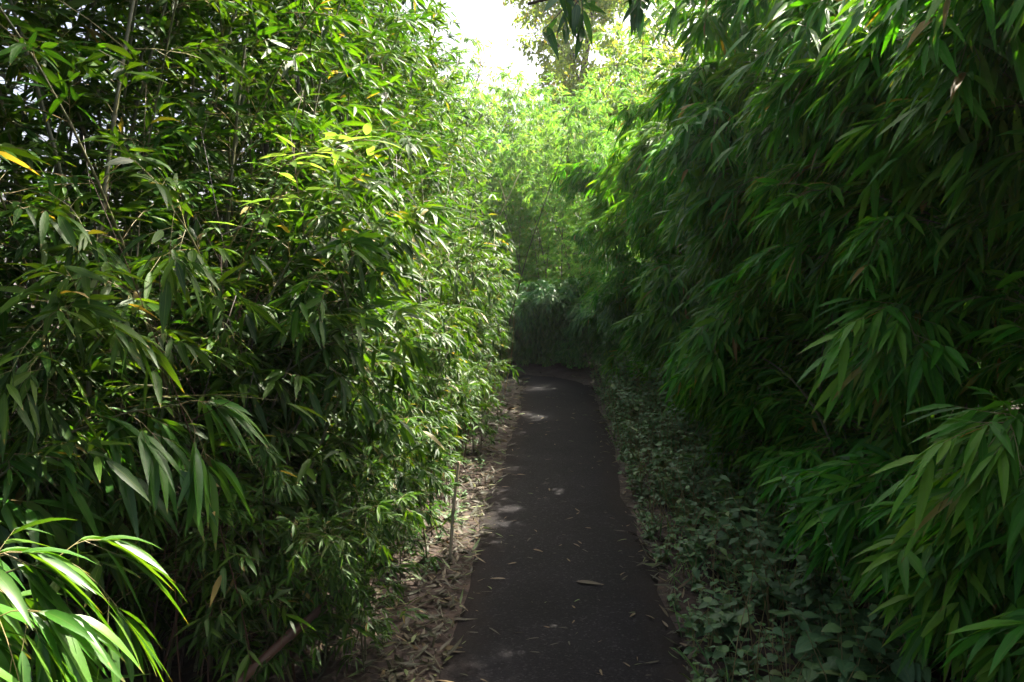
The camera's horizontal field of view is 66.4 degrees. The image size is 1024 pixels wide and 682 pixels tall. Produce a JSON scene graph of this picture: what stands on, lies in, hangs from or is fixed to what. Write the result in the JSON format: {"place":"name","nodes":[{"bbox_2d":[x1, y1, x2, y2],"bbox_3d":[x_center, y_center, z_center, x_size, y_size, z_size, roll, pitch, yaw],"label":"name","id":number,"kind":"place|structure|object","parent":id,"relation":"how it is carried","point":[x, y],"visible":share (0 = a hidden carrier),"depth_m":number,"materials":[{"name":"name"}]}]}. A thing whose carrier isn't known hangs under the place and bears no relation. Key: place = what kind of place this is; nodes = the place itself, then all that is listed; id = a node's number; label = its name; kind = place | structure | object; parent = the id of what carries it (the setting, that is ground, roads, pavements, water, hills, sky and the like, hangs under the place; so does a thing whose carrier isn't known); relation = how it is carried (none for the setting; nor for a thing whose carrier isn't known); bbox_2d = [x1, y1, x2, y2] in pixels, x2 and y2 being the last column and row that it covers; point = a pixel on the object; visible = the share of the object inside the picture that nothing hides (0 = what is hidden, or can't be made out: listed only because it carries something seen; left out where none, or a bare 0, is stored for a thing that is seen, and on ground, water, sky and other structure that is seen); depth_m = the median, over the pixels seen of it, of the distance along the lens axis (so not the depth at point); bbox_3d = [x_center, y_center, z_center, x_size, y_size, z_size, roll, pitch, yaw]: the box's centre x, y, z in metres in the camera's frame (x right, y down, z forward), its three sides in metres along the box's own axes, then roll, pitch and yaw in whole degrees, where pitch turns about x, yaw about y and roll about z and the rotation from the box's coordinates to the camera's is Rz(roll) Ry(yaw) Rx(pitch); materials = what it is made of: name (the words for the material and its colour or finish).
{"place":"outdoors","nodes":[
{"label":"outdoors","id":0,"kind":"place"},
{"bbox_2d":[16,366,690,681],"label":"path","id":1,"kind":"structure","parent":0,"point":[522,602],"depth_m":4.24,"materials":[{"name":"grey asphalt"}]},
{"bbox_2d":[577,580,603,584],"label":"fallen leaf","id":2,"kind":"object","parent":1,"relation":"on","point":[587,581],"visible":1,"depth_m":4.07,"materials":[{"name":"beige plant"}]},
{"bbox_2d":[0,0,732,281],"label":"sky","id":3,"kind":"structure","parent":0,"point":[480,17],"materials":[{"name":"white"}]},
{"bbox_2d":[12,283,1018,681],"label":"ground","id":4,"kind":"structure","parent":0,"point":[558,371],"depth_m":3.93,"materials":[{"name":"brown soil"}]},
{"bbox_2d":[0,1,100,308],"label":"bamboo clump","id":5,"kind":"object","parent":4,"relation":"on","point":[16,282],"visible":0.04,"depth_m":4.42,"materials":[{"name":"green plant"}]},
{"bbox_2d":[70,0,110,605],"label":"bamboo cane","id":6,"kind":"object","parent":4,"relation":"on","point":[82,161],"visible":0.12,"depth_m":3.35,"materials":[{"name":"plant"}]},
{"bbox_2d":[0,518,187,681],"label":"bamboo clump","id":7,"kind":"object","parent":4,"relation":"on","point":[64,635],"visible":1,"depth_m":1.47,"materials":[{"name":"green plant"}]},
{"bbox_2d":[0,0,327,681],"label":"bamboo clump","id":8,"kind":"object","parent":4,"relation":"on","point":[195,478],"visible":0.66,"depth_m":2.46,"materials":[{"name":"green plant"}]},
{"bbox_2d":[0,0,330,624],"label":"bamboo clump","id":9,"kind":"object","parent":4,"relation":"on","point":[107,98],"visible":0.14,"depth_m":3.12,"materials":[{"name":"green plant"}]},
{"bbox_2d":[0,0,383,445],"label":"bamboo clump","id":10,"kind":"object","parent":4,"relation":"on","point":[123,138],"visible":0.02,"depth_m":5.23,"materials":[{"name":"green plant"}]},
{"bbox_2d":[0,0,419,666],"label":"bamboo clump","id":11,"kind":"object","parent":4,"relation":"on","point":[116,342],"visible":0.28,"depth_m":3.02,"materials":[{"name":"green plant"}]},
{"bbox_2d":[23,0,406,536],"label":"bamboo clump","id":12,"kind":"object","parent":4,"relation":"on","point":[251,76],"visible":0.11,"depth_m":4.08,"materials":[{"name":"green plant"}]},
{"bbox_2d":[0,0,439,668],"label":"bamboo clump","id":13,"kind":"object","parent":4,"relation":"on","point":[94,312],"visible":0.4,"depth_m":2.76,"materials":[{"name":"green plant"}]},
{"bbox_2d":[0,0,441,681],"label":"bamboo clump","id":14,"kind":"object","parent":4,"relation":"on","point":[318,452],"visible":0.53,"depth_m":2.95,"materials":[{"name":"green plant"}]},
{"bbox_2d":[1,0,444,593],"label":"bamboo clump","id":15,"kind":"object","parent":4,"relation":"on","point":[365,252],"visible":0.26,"depth_m":3.47,"materials":[{"name":"green plant"}]},
{"bbox_2d":[255,7,278,364],"bbox_3d":[-1.401,-1.157,4.409,0.119,4.800,0.049,0,5,3],"label":"bamboo cane","id":16,"kind":"object","parent":4,"relation":"on","point":[266,147],"visible":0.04,"depth_m":4.40,"materials":[{"name":"green plant"}]},
{"bbox_2d":[106,0,435,283],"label":"bamboo clump","id":17,"kind":"object","parent":4,"relation":"on","point":[423,128],"visible":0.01,"depth_m":6.63,"materials":[{"name":"green plant"}]},
{"bbox_2d":[106,4,446,227],"bbox_3d":[-2.261,-1.565,9.040,3.329,4.985,3.204,0,5,3],"label":"bamboo clump","id":18,"kind":"object","parent":4,"relation":"on","point":[431,8],"depth_m":8.02,"materials":[{"name":"green plant"}]},
{"bbox_2d":[102,306,452,681],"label":"bamboo clump","id":19,"kind":"object","parent":4,"relation":"on","point":[350,601],"visible":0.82,"depth_m":2.92,"materials":[{"name":"green plant"}]},
{"bbox_2d":[142,0,429,394],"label":"bamboo clump","id":20,"kind":"object","parent":4,"relation":"on","point":[376,122],"visible":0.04,"depth_m":6.02,"materials":[{"name":"green plant"}]},
{"bbox_2d":[120,0,457,545],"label":"bamboo clump","id":21,"kind":"object","parent":4,"relation":"on","point":[341,77],"visible":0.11,"depth_m":4.47,"materials":[{"name":"green plant"}]},
{"bbox_2d":[233,586,352,681],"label":"fallen pole","id":22,"kind":"object","parent":4,"relation":"on","point":[277,646],"visible":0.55,"depth_m":2.79,"materials":[{"name":"brown wood"}]},
{"bbox_2d":[294,0,311,526],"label":"bamboo cane","id":23,"kind":"object","parent":4,"relation":"on","point":[298,85],"visible":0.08,"depth_m":4.47,"materials":[{"name":"green plant"}]},
{"bbox_2d":[0,92,650,356],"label":"woodland","id":24,"kind":"object","parent":4,"relation":"on","point":[248,195],"depth_m":14.98,"materials":[{"name":"green plant"}]},
{"bbox_2d":[236,0,487,511],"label":"bamboo clump","id":25,"kind":"object","parent":4,"relation":"on","point":[412,151],"visible":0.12,"depth_m":5.07,"materials":[{"name":"green plant"}]},
{"bbox_2d":[259,292,487,585],"bbox_3d":[-0.785,0.510,4.376,1.208,1.554,2.110,0,5,3],"label":"bamboo clump","id":26,"kind":"object","parent":4,"relation":"on","point":[411,411],"visible":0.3,"depth_m":4.43,"materials":[{"name":"green plant"}]},
{"bbox_2d":[272,39,488,243],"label":"bamboo clump","id":27,"kind":"object","parent":4,"relation":"on","point":[452,140],"depth_m":10.28,"materials":[{"name":"green plant"}]},
{"bbox_2d":[272,0,518,469],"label":"bamboo clump","id":28,"kind":"object","parent":4,"relation":"on","point":[446,213],"visible":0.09,"depth_m":6.71,"materials":[{"name":"green plant"}]},
{"bbox_2d":[328,0,467,324],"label":"bamboo clump","id":29,"kind":"object","parent":4,"relation":"on","point":[449,86],"visible":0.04,"depth_m":8.56,"materials":[{"name":"green plant"}]},
{"bbox_2d":[300,0,500,454],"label":"bamboo clump","id":30,"kind":"object","parent":4,"relation":"on","point":[462,274],"visible":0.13,"depth_m":6.76,"materials":[{"name":"green plant"}]},
{"bbox_2d":[320,64,499,193],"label":"bamboo clump","id":31,"kind":"object","parent":4,"relation":"on","point":[481,101],"visible":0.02,"depth_m":14.49,"materials":[{"name":"green plant"}]},
{"bbox_2d":[343,0,507,432],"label":"bamboo clump","id":32,"kind":"object","parent":4,"relation":"on","point":[425,99],"visible":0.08,"depth_m":7.74,"materials":[{"name":"green plant"}]},
{"bbox_2d":[367,271,491,517],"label":"bamboo clump","id":33,"kind":"object","parent":4,"relation":"on","point":[436,397],"visible":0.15,"depth_m":5.36,"materials":[{"name":"green plant"}]},
{"bbox_2d":[344,26,515,412],"bbox_3d":[-1.078,-1.543,9.289,2.306,4.900,2.680,0,5,3],"label":"bamboo clump","id":34,"kind":"object","parent":4,"relation":"on","point":[458,120],"visible":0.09,"depth_m":8.74,"materials":[{"name":"green plant"}]},
{"bbox_2d":[449,461,459,560],"bbox_3d":[-0.333,0.970,4.469,0.030,0.554,0.128,2,5,24],"label":"leaning stick","id":35,"kind":"object","parent":4,"relation":"on","point":[453,513],"visible":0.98,"depth_m":4.46,"materials":[{"name":"brown wood"}]},
{"bbox_2d":[135,371,780,681],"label":"leaf litter","id":36,"kind":"object","parent":4,"relation":"on","point":[417,637],"visible":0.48,"depth_m":3.98,"materials":[{"name":"beige plant"}]},
{"bbox_2d":[426,263,511,458],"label":"bamboo clump","id":37,"kind":"object","parent":4,"relation":"on","point":[482,336],"visible":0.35,"depth_m":7.01,"materials":[{"name":"green plant"}]},
{"bbox_2d":[414,10,525,403],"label":"bamboo clump","id":38,"kind":"object","parent":4,"relation":"on","point":[475,219],"visible":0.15,"depth_m":9.78,"materials":[{"name":"green plant"}]},
{"bbox_2d":[417,82,523,247],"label":"bamboo clump","id":39,"kind":"object","parent":4,"relation":"on","point":[491,87],"visible":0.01,"depth_m":18.36,"materials":[{"name":"green plant"}]},
{"bbox_2d":[401,34,557,278],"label":"bamboo clump","id":40,"kind":"object","parent":4,"relation":"on","point":[512,164],"visible":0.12,"depth_m":14.78,"materials":[{"name":"green plant"}]},
{"bbox_2d":[446,10,525,208],"bbox_3d":[-1.115,-6.342,29.650,8.130,11.306,5.940,2,5,23],"label":"tree","id":41,"kind":"object","parent":4,"relation":"on","point":[488,74],"visible":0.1,"depth_m":28.73,"materials":[{"name":"green plant"}]},
{"bbox_2d":[460,262,519,429],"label":"bamboo clump","id":42,"kind":"object","parent":4,"relation":"on","point":[497,346],"visible":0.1,"depth_m":7.99,"materials":[{"name":"green plant"}]},
{"bbox_2d":[494,273,523,298],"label":"bamboo clump","id":43,"kind":"object","parent":4,"relation":"on","point":[514,287],"depth_m":13.67,"materials":[{"name":"green plant"}]},
{"bbox_2d":[464,76,587,290],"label":"bamboo clump","id":44,"kind":"object","parent":4,"relation":"on","point":[506,94],"visible":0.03,"depth_m":17.87,"materials":[{"name":"green plant"}]},
{"bbox_2d":[483,281,571,366],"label":"bamboo clump","id":45,"kind":"object","parent":4,"relation":"on","point":[539,350],"visible":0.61,"depth_m":13.27,"materials":[{"name":"green plant"}]},
{"bbox_2d":[488,142,570,403],"bbox_3d":[0.194,-0.762,9.476,1.037,3.206,0.026,1,5,14],"label":"bamboo cane","id":46,"kind":"object","parent":4,"relation":"on","point":[526,258],"visible":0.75,"depth_m":9.46,"materials":[{"name":"green plant"}]},
{"bbox_2d":[485,275,600,364],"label":"bamboo clump","id":47,"kind":"object","parent":4,"relation":"on","point":[572,291],"visible":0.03,"depth_m":13.50,"materials":[{"name":"green plant"}]},
{"bbox_2d":[435,47,664,296],"bbox_3d":[0.339,-2.834,16.402,4.709,6.350,4.370,-1,5,-8],"label":"bamboo clump","id":48,"kind":"object","parent":4,"relation":"on","point":[515,238],"visible":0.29,"depth_m":16.18,"materials":[{"name":"green plant"}]},
{"bbox_2d":[436,56,715,302],"bbox_3d":[1.522,-2.750,15.707,6.160,6.299,5.279,-1,5,-10],"label":"bamboo clump","id":49,"kind":"object","parent":4,"relation":"on","point":[569,135],"visible":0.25,"depth_m":15.03,"materials":[{"name":"green plant"}]},
{"bbox_2d":[481,0,673,292],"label":"bamboo clump","id":50,"kind":"object","parent":4,"relation":"on","point":[597,90],"visible":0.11,"depth_m":14.66,"materials":[{"name":"green plant"}]},
{"bbox_2d":[517,95,648,368],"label":"bamboo clump","id":51,"kind":"object","parent":4,"relation":"on","point":[574,352],"visible":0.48,"depth_m":13.13,"materials":[{"name":"green plant"}]},
{"bbox_2d":[498,0,673,263],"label":"tree","id":52,"kind":"object","parent":4,"relation":"on","point":[568,74],"visible":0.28,"depth_m":23.14,"materials":[{"name":"green plant"}]},
{"bbox_2d":[512,72,665,289],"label":"bamboo clump","id":53,"kind":"object","parent":4,"relation":"on","point":[540,91],"visible":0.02,"depth_m":17.42,"materials":[{"name":"green plant"}]},
{"bbox_2d":[548,139,639,371],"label":"bamboo clump","id":54,"kind":"object","parent":4,"relation":"on","point":[618,260],"visible":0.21,"depth_m":12.42,"materials":[{"name":"green plant"}]},
{"bbox_2d":[574,83,656,371],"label":"bamboo clump","id":55,"kind":"object","parent":4,"relation":"on","point":[607,316],"visible":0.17,"depth_m":10.94,"materials":[{"name":"green plant"}]},
{"bbox_2d":[549,121,715,385],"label":"bamboo clump","id":56,"kind":"object","parent":4,"relation":"on","point":[575,176],"visible":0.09,"depth_m":10.84,"materials":[{"name":"green plant"}]},
{"bbox_2d":[624,467,660,499],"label":"weed plant","id":57,"kind":"object","parent":4,"relation":"on","point":[638,490],"visible":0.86,"depth_m":5.66,"materials":[{"name":"green plant"}]},
{"bbox_2d":[527,0,767,59],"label":"tree","id":58,"kind":"object","parent":4,"relation":"on","point":[574,18],"visible":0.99,"depth_m":3.77,"materials":[{"name":"green plant"}]},
{"bbox_2d":[582,3,722,252],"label":"bamboo clump","id":59,"kind":"object","parent":4,"relation":"on","point":[605,218],"visible":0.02,"depth_m":10.46,"materials":[{"name":"green plant"}]},
{"bbox_2d":[591,131,715,400],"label":"bamboo clump","id":60,"kind":"object","parent":4,"relation":"on","point":[648,318],"visible":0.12,"depth_m":8.60,"materials":[{"name":"green plant"}]},
{"bbox_2d":[592,1,761,141],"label":"tree","id":61,"kind":"object","parent":4,"relation":"on","point":[668,66],"visible":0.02,"depth_m":21.35,"materials":[{"name":"green plant"}]},
{"bbox_2d":[356,338,1013,681],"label":"undergrowth","id":62,"kind":"object","parent":4,"relation":"on","point":[850,660],"visible":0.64,"depth_m":3.98,"materials":[{"name":"green plant"}]},
{"bbox_2d":[584,0,817,432],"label":"bamboo clump","id":63,"kind":"object","parent":4,"relation":"on","point":[719,40],"visible":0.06,"depth_m":5.26,"materials":[{"name":"green plant"}]},
{"bbox_2d":[702,608,756,641],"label":"weed plant","id":64,"kind":"object","parent":4,"relation":"on","point":[728,624],"visible":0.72,"depth_m":3.35,"materials":[{"name":"green plant"}]},
{"bbox_2d":[606,0,866,474],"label":"bamboo clump","id":65,"kind":"object","parent":4,"relation":"on","point":[720,333],"visible":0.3,"depth_m":4.90,"materials":[{"name":"green plant"}]},
{"bbox_2d":[628,0,851,396],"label":"bamboo clump","id":66,"kind":"object","parent":4,"relation":"on","point":[659,76],"depth_m":8.68,"materials":[{"name":"green plant"}]},
{"bbox_2d":[637,172,904,426],"bbox_3d":[1.869,-0.589,5.919,3.220,3.511,3.014,3,6,36],"label":"bamboo clump","id":67,"kind":"object","parent":4,"relation":"on","point":[650,242],"visible":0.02,"depth_m":7.58,"materials":[{"name":"green plant"}]},
{"bbox_2d":[740,569,802,620],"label":"weed plant","id":68,"kind":"object","parent":4,"relation":"on","point":[758,589],"visible":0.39,"depth_m":3.60,"materials":[{"name":"green plant"}]},
{"bbox_2d":[759,504,797,561],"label":"weed plant","id":69,"kind":"object","parent":4,"relation":"on","point":[776,520],"visible":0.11,"depth_m":4.31,"materials":[{"name":"green plant"}]},
{"bbox_2d":[654,0,920,522],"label":"bamboo clump","id":70,"kind":"object","parent":4,"relation":"on","point":[817,19],"visible":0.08,"depth_m":3.58,"materials":[{"name":"green plant"}]},
{"bbox_2d":[755,661,820,681],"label":"weed plant","id":71,"kind":"object","parent":4,"relation":"on","point":[809,674],"visible":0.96,"depth_m":2.79,"materials":[{"name":"green plant"}]},
{"bbox_2d":[651,0,1023,681],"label":"bamboo clump","id":72,"kind":"object","parent":4,"relation":"on","point":[831,480],"visible":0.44,"depth_m":2.86,"materials":[{"name":"green plant"}]},
{"bbox_2d":[654,49,1020,439],"bbox_3d":[2.298,-0.476,4.691,2.486,3.485,3.612,0,5,3],"label":"bamboo clump","id":73,"kind":"object","parent":4,"relation":"on","point":[834,127],"visible":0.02,"depth_m":3.12,"materials":[{"name":"green plant"}]},
{"bbox_2d":[656,0,1023,517],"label":"bamboo clump","id":74,"kind":"object","parent":4,"relation":"on","point":[880,377],"visible":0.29,"depth_m":3.02,"materials":[{"name":"green plant"}]},
{"bbox_2d":[774,611,914,681],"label":"weed plant","id":75,"kind":"object","parent":4,"relation":"on","point":[804,645],"visible":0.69,"depth_m":2.85,"materials":[{"name":"green plant"}]},
{"bbox_2d":[722,2,1023,429],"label":"bamboo clump","id":76,"kind":"object","parent":4,"relation":"on","point":[914,230],"visible":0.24,"depth_m":2.85,"materials":[{"name":"green plant"}]},
{"bbox_2d":[745,49,1011,235],"bbox_3d":[2.194,-0.287,1.766,2.024,3.578,4.170,-1,5,-7],"label":"bamboo clump","id":77,"kind":"object","parent":4,"relation":"on","point":[775,138],"visible":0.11,"depth_m":3.27,"materials":[{"name":"green plant"}]},
{"bbox_2d":[853,589,914,659],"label":"weed plant","id":78,"kind":"object","parent":4,"relation":"on","point":[861,615],"visible":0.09,"depth_m":2.95,"materials":[{"name":"green plant"}]},
{"bbox_2d":[760,22,1023,681],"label":"bamboo clump","id":79,"kind":"object","parent":4,"relation":"on","point":[899,159],"visible":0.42,"depth_m":2.69,"materials":[{"name":"green plant"}]},
{"bbox_2d":[781,0,1023,681],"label":"bamboo clump","id":80,"kind":"object","parent":4,"relation":"on","point":[986,458],"visible":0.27,"depth_m":1.90,"materials":[{"name":"green plant"}]}
]}

